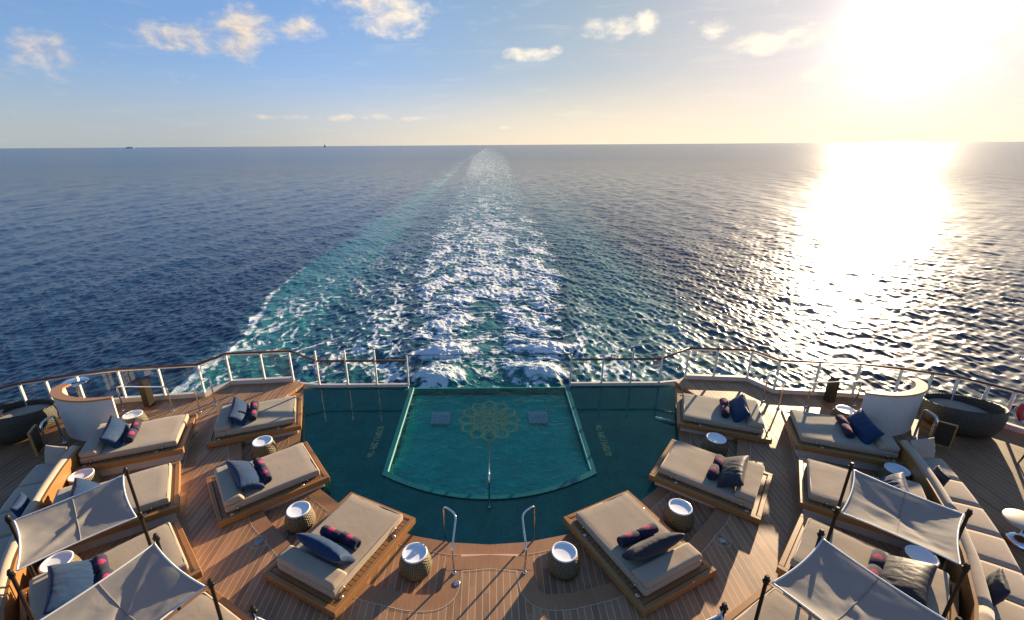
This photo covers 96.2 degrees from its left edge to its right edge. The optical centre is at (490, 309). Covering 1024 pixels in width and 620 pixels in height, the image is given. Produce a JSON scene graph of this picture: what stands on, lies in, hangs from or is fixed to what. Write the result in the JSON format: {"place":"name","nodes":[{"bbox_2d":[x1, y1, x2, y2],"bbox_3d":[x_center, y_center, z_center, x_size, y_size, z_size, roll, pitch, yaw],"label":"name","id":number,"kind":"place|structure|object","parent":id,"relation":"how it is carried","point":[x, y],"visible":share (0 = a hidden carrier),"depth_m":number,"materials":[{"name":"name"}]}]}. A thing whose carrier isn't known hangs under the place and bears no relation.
{"place":"outdoors","nodes":[
{"label":"outdoors","id":0,"kind":"place"},
{"bbox_2d":[0,400,162,508],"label":"deck","id":1,"kind":"structure","parent":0,"point":[19,461],"depth_m":13.17,"materials":[{"name":"brown wood"}]},
{"bbox_2d":[0,399,59,443],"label":"wicker nest","id":2,"kind":"object","parent":1,"relation":"on","point":[19,420],"visible":0.84,"depth_m":13.88,"materials":[{"name":"grey wicker"}]},
{"bbox_2d":[27,424,44,456],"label":"gate panel","id":3,"kind":"structure","parent":1,"relation":"on","point":[35,439],"depth_m":13.00,"materials":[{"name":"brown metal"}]},
{"bbox_2d":[39,415,66,444],"bbox_3d":[-12.627,3.557,13.229,0.126,1.000,0.627,-2,20,-4],"label":"handrail","id":4,"kind":"object","parent":1,"relation":"on","point":[58,427],"visible":0.8,"depth_m":13.17,"materials":[{"name":"silver metal"}]},
{"bbox_2d":[61,377,88,397],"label":"cocktail table","id":5,"kind":"object","parent":1,"relation":"on","point":[73,382],"visible":0.62,"depth_m":15.03,"materials":[{"name":"silver metal"}]},
{"bbox_2d":[50,384,118,440],"bbox_3d":[-12.192,3.149,13.741,2.374,1.415,0.691,7,21,21],"label":"curved screen","id":6,"kind":"object","parent":1,"relation":"on","point":[83,419],"visible":0.91,"depth_m":13.42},
{"bbox_2d":[116,386,174,410],"bbox_3d":[-11.381,2.910,15.114,1.761,0.924,0.101,0,20,1],"label":"handrail","id":7,"kind":"object","parent":1,"relation":"on","point":[143,386],"visible":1,"depth_m":15.03,"materials":[{"name":"silver metal"}]},
{"bbox_2d":[136,378,155,406],"bbox_3d":[-11.552,2.786,15.409,0.250,0.960,0.250,4,20,11],"label":"bollard","id":8,"kind":"object","parent":1,"relation":"on","point":[147,396],"visible":0.97,"depth_m":15.34,"materials":[{"name":"wood"}]},
{"bbox_2d":[0,350,294,405],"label":"glass railing","id":9,"kind":"object","parent":1,"relation":"on","point":[203,393],"visible":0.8,"depth_m":15.87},
{"bbox_2d":[35,377,942,619],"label":"deck","id":10,"kind":"structure","parent":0,"point":[233,565],"depth_m":9.76,"materials":[{"name":"brown wood"}]},
{"bbox_2d":[0,445,80,619],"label":"curved sofa","id":11,"kind":"object","parent":10,"relation":"on","point":[40,485],"visible":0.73,"depth_m":10.30,"materials":[{"name":"fabric"}]},
{"bbox_2d":[10,492,30,517],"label":"pillow","id":12,"kind":"object","parent":11,"relation":"on","point":[19,505],"visible":0.53,"depth_m":10.13,"materials":[{"name":"blue fabric"}]},
{"bbox_2d":[44,445,66,463],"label":"pillow","id":13,"kind":"object","parent":11,"relation":"on","point":[53,454],"visible":0.84,"depth_m":11.91,"materials":[{"name":"beige fabric"}]},
{"bbox_2d":[38,550,81,574],"bbox_3d":[-8.675,5.244,9.255,0.690,0.470,0.690,-17,25,-38],"label":"side table","id":14,"kind":"object","parent":10,"relation":"on","point":[67,556],"visible":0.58,"depth_m":9.25,"materials":[{"name":"white plastic"}]},
{"bbox_2d":[67,468,101,486],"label":"side table","id":15,"kind":"object","parent":10,"relation":"on","point":[91,474],"visible":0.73,"depth_m":11.65,"materials":[{"name":"wicker"}]},
{"bbox_2d":[19,518,202,619],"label":"daybed","id":16,"kind":"object","parent":10,"relation":"on","point":[177,550],"visible":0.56,"depth_m":9.15,"materials":[{"name":"fabric"}]},
{"bbox_2d":[43,559,96,614],"bbox_3d":[-7.574,4.996,8.354,0.780,0.330,1.230,16,4,-43],"label":"pillow","id":17,"kind":"object","parent":16,"relation":"on","point":[69,581],"visible":0.72,"depth_m":8.24,"materials":[{"name":"blue fabric"}]},
{"bbox_2d":[4,467,151,619],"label":"sunshade","id":18,"kind":"object","parent":16,"relation":"attached to","point":[41,534],"visible":0.98,"depth_m":8.17,"materials":[{"name":"beige fabric"}]},
{"bbox_2d":[92,554,109,573],"bbox_3d":[-7.469,4.910,8.794,0.246,0.210,0.470,-9,20,-44],"label":"rolled towel","id":19,"kind":"object","parent":16,"relation":"on","point":[100,562],"visible":0.73,"depth_m":8.77,"materials":[{"name":"fabric"}]},
{"bbox_2d":[97,568,112,581],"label":"rolled towel","id":20,"kind":"object","parent":16,"relation":"on","point":[102,574],"visible":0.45,"depth_m":8.53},
{"bbox_2d":[44,461,180,558],"bbox_3d":[-8.805,4.551,10.774,2.560,0.785,1.940,-12,23,-29],"label":"daybed","id":21,"kind":"object","parent":10,"relation":"on","point":[157,490],"visible":0.44,"depth_m":10.63,"materials":[{"name":"fabric"}]},
{"bbox_2d":[68,478,100,497],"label":"pillow","id":22,"kind":"object","parent":21,"relation":"on","point":[80,485],"visible":0.4,"depth_m":10.52,"materials":[{"name":"blue fabric"}]},
{"bbox_2d":[122,410,148,423],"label":"side table","id":23,"kind":"object","parent":10,"relation":"on","point":[129,417],"visible":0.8,"depth_m":14.19,"materials":[{"name":"white plastic"}]},
{"bbox_2d":[74,413,197,476],"bbox_3d":[-10.001,3.735,13.064,2.560,0.785,1.940,-8,21,-20],"label":"daybed","id":24,"kind":"object","parent":10,"relation":"on","point":[160,441],"visible":0.77,"depth_m":12.56,"materials":[{"name":"fabric"}]},
{"bbox_2d":[99,415,128,447],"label":"pillow","id":25,"kind":"object","parent":24,"relation":"on","point":[114,432],"visible":0.97,"depth_m":12.59,"materials":[{"name":"blue fabric"}]},
{"bbox_2d":[123,428,137,442],"bbox_3d":[-10.003,3.497,12.760,0.246,0.210,0.470,16,11,-27],"label":"rolled towel","id":26,"kind":"object","parent":24,"relation":"on","point":[130,435],"visible":1,"depth_m":12.64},
{"bbox_2d":[176,405,220,585],"bbox_3d":[-6.252,4.884,10.891,2.045,0.001,11.444,-15,25,-36],"label":"border board","id":27,"kind":"object","parent":10,"relation":"on","point":[188,469],"visible":0.5,"depth_m":12.27,"materials":[{"name":"brown wood"}]},
{"bbox_2d":[194,376,216,412],"bbox_3d":[-9.447,2.806,15.294,0.298,0.974,0.765,2,20,6],"label":"handrail","id":28,"kind":"object","parent":10,"relation":"on","point":[200,411],"visible":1,"depth_m":15.17,"materials":[{"name":"silver metal"}]},
{"bbox_2d":[164,586,252,619],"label":"daybed","id":29,"kind":"object","parent":10,"relation":"on","point":[200,605],"visible":0.95,"depth_m":8.10,"materials":[{"name":"fabric"}]},
{"bbox_2d":[40,533,222,619],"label":"sunshade","id":30,"kind":"object","parent":29,"relation":"attached to","point":[152,582],"visible":1,"depth_m":6.78,"materials":[{"name":"fabric"}]},
{"bbox_2d":[160,382,290,402],"bbox_3d":[-9.395,2.892,16.480,4.165,0.001,0.814,-8,21,-21],"label":"border board","id":31,"kind":"object","parent":10,"relation":"on","point":[225,389],"visible":1,"depth_m":16.55,"materials":[{"name":"brown wood"}]},
{"bbox_2d":[206,396,301,447],"bbox_3d":[-7.347,3.409,14.525,2.560,0.674,1.940,-8,21,-19],"label":"daybed","id":32,"kind":"object","parent":10,"relation":"on","point":[279,417],"visible":0.85,"depth_m":14.03,"materials":[{"name":"fabric"}]},
{"bbox_2d":[228,397,249,425],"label":"pillow","id":33,"kind":"object","parent":32,"relation":"on","point":[238,411],"visible":1,"depth_m":14.01,"materials":[{"name":"blue fabric"}]},
{"bbox_2d":[249,605,263,619],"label":"sunshade","id":34,"kind":"object","parent":10,"relation":"on","point":[253,610],"visible":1,"depth_m":6.36,"materials":[{"name":"brown metal"}]},
{"bbox_2d":[206,441,329,527],"bbox_3d":[-5.772,4.343,11.904,2.560,0.674,1.940,-15,24,-35],"label":"daybed","id":35,"kind":"object","parent":10,"relation":"on","point":[297,470],"visible":0.85,"depth_m":11.50,"materials":[{"name":"fabric"}]},
{"bbox_2d":[225,460,264,488],"bbox_3d":[-6.156,4.127,11.516,1.300,0.330,0.620,21,-1,45],"label":"pillow","id":36,"kind":"object","parent":35,"relation":"on","point":[245,474],"visible":1,"depth_m":11.30,"materials":[{"name":"blue fabric"}]},
{"bbox_2d":[253,458,266,470],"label":"rolled towel","id":37,"kind":"object","parent":35,"relation":"on","point":[258,463],"visible":0.72,"depth_m":11.88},
{"bbox_2d":[258,467,271,483],"bbox_3d":[-5.686,4.169,11.589,0.245,0.210,0.470,-16,25,-34],"label":"rolled towel","id":38,"kind":"object","parent":35,"relation":"on","point":[264,473],"visible":1,"depth_m":11.47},
{"bbox_2d":[262,492,415,618],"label":"daybed","id":39,"kind":"object","parent":10,"relation":"on","point":[299,570],"visible":0.94,"depth_m":9.33,"materials":[{"name":"fabric"}]},
{"bbox_2d":[295,533,355,564],"bbox_3d":[-3.354,4.878,9.378,1.300,0.620,0.328,10,62,28],"label":"pillow","id":40,"kind":"object","parent":39,"relation":"on","point":[325,548],"visible":1,"depth_m":9.18,"materials":[{"name":"blue fabric"}]},
{"bbox_2d":[319,525,341,541],"bbox_3d":[-3.399,4.787,9.828,0.470,0.210,0.245,9,11,24],"label":"rolled towel","id":41,"kind":"object","parent":39,"relation":"on","point":[329,532],"visible":0.79,"depth_m":9.75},
{"bbox_2d":[338,531,361,549],"bbox_3d":[-2.956,4.851,9.642,0.470,0.210,0.245,11,19,28],"label":"rolled towel","id":42,"kind":"object","parent":39,"relation":"on","point":[345,538],"visible":1,"depth_m":9.57,"materials":[{"name":"fabric"}]},
{"bbox_2d":[228,444,460,610],"bbox_3d":[-4.431,4.922,10.751,8.431,0.001,1.811,12,23,31],"label":"margin board","id":43,"kind":"object","parent":10,"relation":"on","point":[277,542],"visible":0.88,"depth_m":9.03,"materials":[{"name":"brown wood"}]},
{"bbox_2d":[228,459,461,611],"bbox_3d":[-4.455,4.946,10.674,8.432,0.001,1.697,11,23,29],"label":"caulk line","id":44,"kind":"object","parent":10,"relation":"on","point":[364,600],"visible":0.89,"depth_m":8.85,"materials":[{"name":"beige"}]},
{"bbox_2d":[288,350,408,388],"bbox_3d":[-5.176,2.188,16.804,4.355,1.560,0.238,0,20,2],"label":"pool railing","id":45,"kind":"object","parent":10,"relation":"on","point":[357,385],"visible":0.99,"depth_m":16.93,"materials":[{"name":"white metal"}]},
{"bbox_2d":[446,555,532,570],"bbox_3d":[-0.015,5.298,9.627,1.820,0.001,0.385,0,20,0],"label":"margin board","id":46,"kind":"object","parent":10,"relation":"on","point":[487,561],"visible":1,"depth_m":9.62,"materials":[{"name":"brown wood"}]},
{"bbox_2d":[569,347,689,386],"bbox_3d":[5.105,2.120,16.804,4.355,1.560,0.238,-1,20,-2],"label":"pool railing","id":47,"kind":"object","parent":10,"relation":"on","point":[621,384],"visible":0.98,"depth_m":16.94,"materials":[{"name":"white metal"}]},
{"bbox_2d":[517,446,750,610],"bbox_3d":[4.420,4.887,10.674,8.432,0.001,1.697,-12,23,-29],"label":"caulk line","id":48,"kind":"object","parent":10,"relation":"on","point":[623,595],"visible":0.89,"depth_m":8.88,"materials":[{"name":"beige"}]},
{"bbox_2d":[518,440,750,609],"bbox_3d":[4.396,4.864,10.751,8.431,0.001,1.811,-13,23,-31],"label":"margin board","id":49,"kind":"object","parent":10,"relation":"on","point":[700,540],"visible":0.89,"depth_m":9.03,"materials":[{"name":"brown wood"}]},
{"bbox_2d":[563,490,716,616],"bbox_3d":[3.123,5.003,9.906,1.940,0.674,2.560,-10,22,-25],"label":"daybed","id":50,"kind":"object","parent":10,"relation":"on","point":[647,586],"visible":0.96,"depth_m":9.31,"materials":[{"name":"fabric"}]},
{"bbox_2d":[617,530,640,547],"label":"pillow","id":51,"kind":"object","parent":50,"relation":"on","point":[629,538],"visible":1,"depth_m":9.57,"materials":[{"name":"fabric"}]},
{"bbox_2d":[636,523,658,539],"bbox_3d":[3.362,4.742,9.828,0.470,0.210,0.245,-10,6,-25],"label":"rolled towel","id":52,"kind":"object","parent":50,"relation":"on","point":[648,530],"visible":0.84,"depth_m":9.75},
{"bbox_2d":[622,532,684,560],"bbox_3d":[3.318,4.832,9.379,1.300,0.620,0.325,-9,61,-22],"label":"pillow","id":53,"kind":"object","parent":50,"relation":"on","point":[655,545],"visible":1,"depth_m":9.18,"materials":[{"name":"fabric"}]},
{"bbox_2d":[649,439,772,524],"bbox_3d":[5.729,4.266,11.904,2.560,0.674,1.940,14,24,35],"label":"daybed","id":54,"kind":"object","parent":10,"relation":"on","point":[681,468],"visible":0.84,"depth_m":11.51,"materials":[{"name":"fabric"}]},
{"bbox_2d":[706,464,719,480],"bbox_3d":[5.640,4.093,11.589,0.245,0.210,0.470,5,19,38],"label":"rolled towel","id":55,"kind":"object","parent":54,"relation":"on","point":[713,472],"visible":1,"depth_m":11.47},
{"bbox_2d":[713,454,724,469],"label":"rolled towel","id":56,"kind":"object","parent":54,"relation":"on","point":[719,459],"visible":0.78,"depth_m":11.89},
{"bbox_2d":[717,456,748,487],"bbox_3d":[6.110,4.045,11.516,0.620,0.331,1.300,-24,3,38],"label":"pillow","id":57,"kind":"object","parent":54,"relation":"on","point":[733,471],"visible":1,"depth_m":11.29,"materials":[{"name":"fabric"}]},
{"bbox_2d":[707,602,727,619],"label":"sunshade","id":58,"kind":"object","parent":10,"relation":"on","point":[723,607],"visible":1,"depth_m":6.34,"materials":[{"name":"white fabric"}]},
{"bbox_2d":[676,393,771,443],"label":"daybed","id":59,"kind":"object","parent":10,"relation":"on","point":[698,414],"visible":0.87,"depth_m":14.03,"materials":[{"name":"fabric"}]},
{"bbox_2d":[729,393,750,422],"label":"pillow","id":60,"kind":"object","parent":59,"relation":"on","point":[739,408],"visible":1,"depth_m":14.00,"materials":[{"name":"blue fabric"}]},
{"bbox_2d":[687,379,817,397],"bbox_3d":[9.332,2.768,16.480,4.165,0.001,0.814,8,21,21],"label":"border board","id":61,"kind":"object","parent":10,"relation":"on","point":[758,388],"visible":1,"depth_m":16.52,"materials":[{"name":"brown wood"}]},
{"bbox_2d":[724,583,819,619],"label":"daybed","id":62,"kind":"object","parent":10,"relation":"on","point":[778,604],"visible":0.94,"depth_m":8.05,"materials":[{"name":"fabric"}]},
{"bbox_2d":[754,528,961,619],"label":"sunshade","id":63,"kind":"object","parent":62,"relation":"attached to","point":[824,579],"visible":0.99,"depth_m":6.74,"materials":[{"name":"fabric"}]},
{"bbox_2d":[761,372,783,408],"bbox_3d":[9.383,2.682,15.294,0.298,0.974,0.765,-3,20,-6],"label":"handrail","id":64,"kind":"object","parent":10,"relation":"on","point":[762,400],"visible":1,"depth_m":15.26,"materials":[{"name":"silver metal"}]},
{"bbox_2d":[757,401,801,581],"bbox_3d":[6.216,4.801,10.891,2.045,0.001,11.444,15,25,36],"label":"border board","id":65,"kind":"object","parent":10,"relation":"on","point":[790,465],"visible":0.5,"depth_m":12.31,"materials":[{"name":"brown wood"}]},
{"bbox_2d":[781,409,903,471],"bbox_3d":[9.950,3.602,13.064,2.560,0.785,1.940,7,21,20],"label":"daybed","id":66,"kind":"object","parent":10,"relation":"on","point":[820,437],"visible":0.72,"depth_m":12.56,"materials":[{"name":"fabric"}]},
{"bbox_2d":[840,423,855,438],"bbox_3d":[9.948,3.367,12.761,0.246,0.210,0.470,7,21,19],"label":"rolled towel","id":67,"kind":"object","parent":66,"relation":"on","point":[847,430],"visible":1,"depth_m":12.63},
{"bbox_2d":[846,408,883,444],"bbox_3d":[10.414,3.272,12.813,0.328,0.600,1.300,37,25,0],"label":"pillow","id":68,"kind":"object","parent":66,"relation":"on","point":[866,429],"visible":0.93,"depth_m":12.60,"materials":[{"name":"blue fabric"}]},
{"bbox_2d":[830,405,855,417],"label":"side table","id":69,"kind":"object","parent":10,"relation":"on","point":[845,411],"visible":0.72,"depth_m":14.22,"materials":[{"name":"white plastic"}]},
{"bbox_2d":[797,457,933,553],"bbox_3d":[8.765,4.435,10.774,2.560,0.785,1.940,11,23,29],"label":"daybed","id":70,"kind":"object","parent":10,"relation":"on","point":[820,486],"visible":0.39,"depth_m":10.63,"materials":[{"name":"fabric"}]},
{"bbox_2d":[877,472,909,492],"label":"pillow","id":71,"kind":"object","parent":70,"relation":"on","point":[897,480],"visible":0.25,"depth_m":10.52,"materials":[{"name":"grey fabric"}]},
{"bbox_2d":[776,514,958,619],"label":"daybed","id":72,"kind":"object","parent":10,"relation":"on","point":[800,546],"visible":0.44,"depth_m":9.13,"materials":[{"name":"fabric"}]},
{"bbox_2d":[867,564,882,577],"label":"pillow","id":73,"kind":"object","parent":72,"relation":"on","point":[877,570],"visible":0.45,"depth_m":8.52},
{"bbox_2d":[868,549,886,568],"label":"pillow","id":74,"kind":"object","parent":72,"relation":"on","point":[878,557],"visible":0.69,"depth_m":8.76,"materials":[{"name":"fabric"}]},
{"bbox_2d":[826,462,972,618],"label":"sunshade","id":75,"kind":"object","parent":72,"relation":"attached to","point":[933,527],"visible":0.99,"depth_m":8.17,"materials":[{"name":"fabric"}]},
{"bbox_2d":[881,555,937,606],"bbox_3d":[7.540,4.897,8.354,1.230,0.324,0.780,-17,0,-38],"label":"pillow","id":76,"kind":"object","parent":72,"relation":"on","point":[912,578],"visible":0.72,"depth_m":8.23,"materials":[{"name":"fabric"}]},
{"bbox_2d":[876,462,911,480],"bbox_3d":[10.308,4.244,11.682,0.690,0.470,0.690,-16,25,-37],"label":"side table","id":77,"kind":"object","parent":10,"relation":"on","point":[887,469],"visible":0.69,"depth_m":11.66,"materials":[{"name":"white plastic"}]},
{"bbox_2d":[896,545,940,569],"bbox_3d":[8.644,5.129,9.255,0.690,0.470,0.690,-15,25,-35],"label":"side table","id":78,"kind":"object","parent":10,"relation":"on","point":[915,552],"visible":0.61,"depth_m":9.23,"materials":[{"name":"ceramic"}]},
{"bbox_2d":[897,440,1023,619],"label":"curved sofa","id":79,"kind":"object","parent":10,"relation":"on","point":[984,551],"visible":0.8,"depth_m":9.17,"materials":[{"name":"fabric"}]},
{"bbox_2d":[910,437,934,458],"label":"pillow","id":80,"kind":"object","parent":79,"relation":"on","point":[924,448],"visible":0.81,"depth_m":11.90,"materials":[{"name":"beige fabric"}]},
{"bbox_2d":[932,465,950,486],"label":"pillow","id":81,"kind":"object","parent":79,"relation":"on","point":[942,476],"visible":0.49,"depth_m":10.87,"materials":[{"name":"fabric"}]},
{"bbox_2d":[985,568,1010,606],"bbox_3d":[9.085,5.004,8.253,0.212,0.550,0.620,29,32,27],"label":"pillow","id":82,"kind":"object","parent":79,"relation":"on","point":[999,589],"visible":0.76,"depth_m":8.11,"materials":[{"name":"fabric"}]},
{"bbox_2d":[242,385,736,594],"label":"deck","id":83,"kind":"structure","parent":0,"point":[387,574],"depth_m":9.86,"materials":[{"name":"brown wood"}]},
{"bbox_2d":[251,435,276,458],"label":"side table","id":84,"kind":"object","parent":83,"relation":"on","point":[265,445],"visible":0.94,"depth_m":13.02,"materials":[{"name":"white wicker"}]},
{"bbox_2d":[284,501,315,534],"bbox_3d":[-4.458,4.842,10.736,0.690,0.470,0.690,-6,21,-15],"label":"side table","id":85,"kind":"object","parent":83,"relation":"on","point":[300,516],"visible":0.99,"depth_m":10.55,"materials":[{"name":"white wicker"}]},
{"bbox_2d":[399,542,431,581],"bbox_3d":[-1.565,5.239,9.578,0.690,0.470,0.690,8,22,23],"label":"side table","id":86,"kind":"object","parent":83,"relation":"on","point":[415,562],"visible":1,"depth_m":9.38,"materials":[{"name":"beige wicker"}]},
{"bbox_2d":[443,506,456,574],"bbox_3d":[-0.799,4.903,9.760,0.252,1.071,1.088,-6,21,-15],"label":"handrail","id":87,"kind":"object","parent":83,"relation":"on","point":[454,529],"visible":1,"depth_m":9.60,"materials":[{"name":"silver metal"}]},
{"bbox_2d":[300,386,678,544],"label":"swimming pool","id":88,"kind":"structure","parent":83,"relation":"in","point":[392,448],"depth_m":13.74,"materials":[{"name":"liquid"}]},
{"bbox_2d":[430,412,450,426],"bbox_3d":[-1.656,3.668,15.400,0.633,0.162,0.709,0,20,0],"label":"jet grate","id":89,"kind":"object","parent":88,"relation":"on","point":[448,416],"visible":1,"depth_m":15.32,"materials":[{"name":"blue plastic"}]},
{"bbox_2d":[487,432,490,508],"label":"handrail","id":90,"kind":"object","parent":88,"relation":"on","point":[489,507],"visible":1,"depth_m":11.32,"materials":[{"name":"silver metal"}]},
{"bbox_2d":[407,354,570,355],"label":"handrail","id":91,"kind":"object","parent":88,"relation":"attached to","point":[505,354],"visible":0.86,"depth_m":16.60,"materials":[{"name":"wood"}]},
{"bbox_2d":[522,506,535,573],"bbox_3d":[0.764,4.893,9.760,0.252,1.071,1.088,5,21,15],"label":"handrail","id":92,"kind":"object","parent":88,"relation":"on","point":[525,542],"visible":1,"depth_m":9.59,"materials":[{"name":"silver metal"}]},
{"bbox_2d":[528,411,548,425],"bbox_3d":[1.604,3.647,15.400,0.633,0.162,0.709,0,20,0],"label":"jet grate","id":93,"kind":"object","parent":88,"relation":"on","point":[544,414],"visible":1,"depth_m":15.34,"materials":[{"name":"white plastic"}]},
{"bbox_2d":[288,427,690,554],"bbox_3d":[-0.021,4.420,12.507,12.908,0.001,5.461,0,20,0],"label":"margin board","id":94,"kind":"object","parent":83,"relation":"on","point":[323,499],"visible":0.46,"depth_m":10.31,"materials":[{"name":"brown wood"}]},
{"bbox_2d":[547,541,579,580],"bbox_3d":[1.535,5.219,9.578,0.690,0.470,0.690,-6,21,-15],"label":"side table","id":95,"kind":"object","parent":83,"relation":"on","point":[563,562],"visible":1,"depth_m":9.38,"materials":[{"name":"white wicker"}]},
{"bbox_2d":[663,498,694,531],"bbox_3d":[4.422,4.783,10.736,0.690,0.470,0.690,-4,20,-10],"label":"side table","id":96,"kind":"object","parent":83,"relation":"on","point":[678,514],"visible":1,"depth_m":10.55,"materials":[{"name":"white wicker"}]},
{"bbox_2d":[701,432,727,456],"bbox_3d":[6.476,3.878,13.210,0.690,0.470,0.690,10,22,26],"label":"side table","id":97,"kind":"object","parent":83,"relation":"on","point":[715,443],"visible":0.94,"depth_m":13.02,"materials":[{"name":"wicker"}]},
{"bbox_2d":[0,142,1023,426],"bbox_3d":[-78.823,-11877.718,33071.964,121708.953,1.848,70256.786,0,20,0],"label":"sea","id":98,"kind":"structure","parent":0,"point":[432,262],"depth_m":124.48,"materials":[{"name":"liquid"}]},
{"bbox_2d":[0,0,1023,147],"label":"sky","id":99,"kind":"structure","parent":0,"point":[74,73],"materials":[{"name":"blue"}]},
{"bbox_2d":[816,396,1023,575],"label":"deck","id":100,"kind":"structure","parent":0,"point":[988,472],"depth_m":12.45,"materials":[{"name":"brown wood"}]},
{"bbox_2d":[823,374,841,402],"bbox_3d":[11.488,2.633,15.409,0.250,0.960,0.250,-4,20,-11],"label":"bollard","id":101,"kind":"object","parent":100,"relation":"on","point":[831,391],"visible":0.96,"depth_m":15.34,"materials":[{"name":"wood"}]},
{"bbox_2d":[804,381,861,406],"bbox_3d":[11.319,2.760,15.114,1.761,0.924,0.101,-1,20,-1],"label":"handrail","id":102,"kind":"object","parent":100,"relation":"on","point":[854,404],"visible":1,"depth_m":14.99,"materials":[{"name":"silver metal"}]},
{"bbox_2d":[684,347,1023,433],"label":"railing","id":103,"kind":"object","parent":100,"relation":"on","point":[853,394],"visible":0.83,"depth_m":15.71,"materials":[{"name":"metal"}]},
{"bbox_2d":[1013,401,1023,426],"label":"lifebuoy","id":104,"kind":"object","parent":103,"relation":"hanging from","point":[1019,416],"visible":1,"depth_m":13.56,"materials":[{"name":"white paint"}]},
{"bbox_2d":[860,378,927,435],"bbox_3d":[12.132,2.988,13.741,2.374,1.415,0.691,-8,21,-21],"label":"curved screen","id":105,"kind":"object","parent":100,"relation":"on","point":[894,413],"visible":0.93,"depth_m":13.42,"materials":[{"name":"fabric"}]},
{"bbox_2d":[911,410,938,437],"bbox_3d":[12.573,3.390,13.229,0.126,0.999,0.627,1,20,4],"label":"handrail","id":106,"kind":"object","parent":100,"relation":"on","point":[919,422],"visible":0.79,"depth_m":13.20,"materials":[{"name":"silver metal"}]},
{"bbox_2d":[928,419,958,449],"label":"gate panel","id":107,"kind":"structure","parent":100,"relation":"on","point":[944,434],"depth_m":13.00,"materials":[{"name":"brown metal"}]},
{"bbox_2d":[919,393,1009,436],"bbox_3d":[14.421,3.098,14.064,1.920,0.960,1.920,0,20,0],"label":"wicker nest","id":108,"kind":"object","parent":100,"relation":"on","point":[969,416],"visible":0.92,"depth_m":13.65,"materials":[{"name":"grey wicker"}]},
{"bbox_2d":[1002,508,1023,549],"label":"round table","id":109,"kind":"object","parent":100,"relation":"on","point":[1015,517],"visible":1,"depth_m":10.00,"materials":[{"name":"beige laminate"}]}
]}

